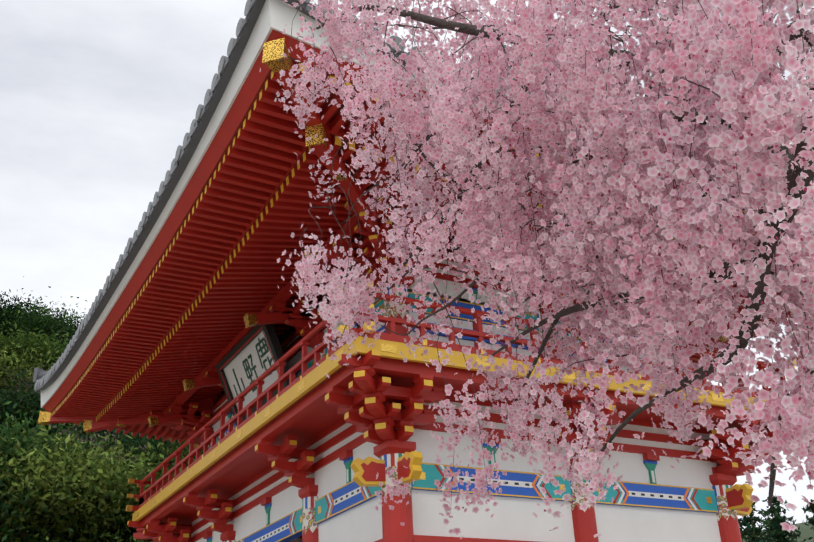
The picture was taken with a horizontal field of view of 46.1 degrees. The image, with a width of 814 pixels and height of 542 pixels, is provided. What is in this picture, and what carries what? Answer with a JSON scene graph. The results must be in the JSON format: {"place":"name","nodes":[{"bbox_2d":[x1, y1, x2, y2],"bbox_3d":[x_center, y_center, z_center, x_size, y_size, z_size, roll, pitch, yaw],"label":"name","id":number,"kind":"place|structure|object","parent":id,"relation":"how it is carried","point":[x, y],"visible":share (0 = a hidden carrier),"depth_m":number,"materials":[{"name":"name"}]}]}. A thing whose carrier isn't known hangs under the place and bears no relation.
{"place":"outdoors","nodes":[
{"label":"outdoors","id":0,"kind":"place"},
{"bbox_2d":[0,0,813,529],"label":"sky","id":1,"kind":"structure","parent":0,"point":[99,98],"materials":[{"name":"white"}]},
{"bbox_2d":[743,522,813,541],"bbox_3d":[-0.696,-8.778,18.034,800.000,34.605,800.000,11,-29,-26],"label":"hill","id":2,"kind":"structure","parent":0,"point":[807,532],"depth_m":123.83,"materials":[{"name":"green plant"}]},
{"bbox_2d":[0,310,58,399],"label":"hill tree","id":3,"kind":"object","parent":2,"relation":"on","point":[3,379],"visible":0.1,"depth_m":40.87,"materials":[{"name":"green plant"}]},
{"bbox_2d":[2,339,63,399],"bbox_3d":[-14.485,8.428,38.427,8.726,10.294,9.736,11,-29,-26],"label":"hill tree","id":4,"kind":"object","parent":2,"relation":"on","point":[26,379],"depth_m":38.33,"materials":[{"name":"green plant"}]},
{"bbox_2d":[0,321,74,389],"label":"hill tree","id":5,"kind":"object","parent":2,"relation":"on","point":[33,342],"visible":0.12,"depth_m":43.15,"materials":[{"name":"green plant"}]},
{"bbox_2d":[0,276,75,336],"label":"hill tree","id":6,"kind":"object","parent":2,"relation":"on","point":[12,306],"visible":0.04,"depth_m":53.88,"materials":[{"name":"green plant"}]},
{"bbox_2d":[11,323,73,368],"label":"hill tree","id":7,"kind":"object","parent":2,"relation":"on","point":[59,341],"depth_m":46.17,"materials":[{"name":"green plant"}]},
{"bbox_2d":[0,293,87,346],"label":"hill tree","id":8,"kind":"object","parent":2,"relation":"on","point":[61,321],"visible":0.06,"depth_m":52.81,"materials":[{"name":"green plant"}]},
{"bbox_2d":[38,312,85,347],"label":"hill tree","id":9,"kind":"object","parent":2,"relation":"on","point":[66,331],"depth_m":52.89,"materials":[{"name":"green plant"}]},
{"bbox_2d":[0,352,130,441],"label":"hill tree","id":10,"kind":"object","parent":2,"relation":"on","point":[32,403],"visible":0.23,"depth_m":33.78,"materials":[{"name":"green plant"}]},
{"bbox_2d":[0,401,150,541],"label":"hill tree","id":11,"kind":"object","parent":2,"relation":"on","point":[9,436],"visible":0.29,"depth_m":26.47,"materials":[{"name":"green plant"}]},
{"bbox_2d":[0,440,174,541],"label":"hill tree","id":12,"kind":"object","parent":2,"relation":"on","point":[115,529],"visible":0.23,"depth_m":26.86,"materials":[{"name":"green plant"}]},
{"bbox_2d":[5,382,177,447],"bbox_3d":[-11.890,8.382,36.516,10.058,10.736,9.989,11,-29,-26],"label":"hill tree","id":13,"kind":"object","parent":2,"relation":"on","point":[104,434],"depth_m":35.44,"materials":[{"name":"green plant"}]},
{"bbox_2d":[11,399,174,486],"bbox_3d":[-10.707,9.244,29.108,8.257,10.381,8.312,-9,-26,13],"label":"hill tree","id":14,"kind":"object","parent":2,"relation":"on","point":[86,440],"depth_m":30.02,"materials":[{"name":"green plant"}]},
{"bbox_2d":[0,411,188,541],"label":"hill tree","id":15,"kind":"object","parent":2,"relation":"on","point":[47,484],"visible":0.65,"depth_m":26.16,"materials":[{"name":"green plant"}]},
{"bbox_2d":[52,429,202,536],"bbox_3d":[-8.762,9.517,30.737,9.373,10.343,8.852,-10,-26,14],"label":"hill tree","id":16,"kind":"object","parent":2,"relation":"on","point":[151,441],"visible":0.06,"depth_m":30.85,"materials":[{"name":"green plant"}]},
{"bbox_2d":[106,466,173,541],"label":"hill tree","id":17,"kind":"object","parent":2,"relation":"on","point":[143,500],"depth_m":27.93,"materials":[{"name":"green plant"}]},
{"bbox_2d":[88,435,202,541],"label":"hill tree","id":18,"kind":"object","parent":2,"relation":"on","point":[161,458],"visible":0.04,"depth_m":29.90,"materials":[{"name":"green plant"}]},
{"bbox_2d":[33,0,813,541],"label":"temple building","id":19,"kind":"structure","parent":2,"relation":"on","point":[193,330],"depth_m":14.13,"materials":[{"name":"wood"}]},
{"bbox_2d":[260,0,813,538],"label":"weeping cherry","id":20,"kind":"object","parent":2,"relation":"on","point":[726,124],"visible":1,"depth_m":4.83,"materials":[{"name":"pink plant"}]},
{"bbox_2d":[738,502,774,541],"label":"tree","id":21,"kind":"object","parent":2,"relation":"on","point":[751,530],"visible":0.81,"depth_m":41.95,"materials":[{"name":"green plant"}]},
{"bbox_2d":[756,495,805,541],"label":"tree","id":22,"kind":"object","parent":2,"relation":"on","point":[775,509],"visible":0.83,"depth_m":44.79,"materials":[{"name":"green plant"}]},
{"bbox_2d":[801,499,813,539],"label":"tree","id":23,"kind":"object","parent":2,"relation":"on","point":[810,508],"visible":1,"depth_m":39.35,"materials":[{"name":"green plant"}]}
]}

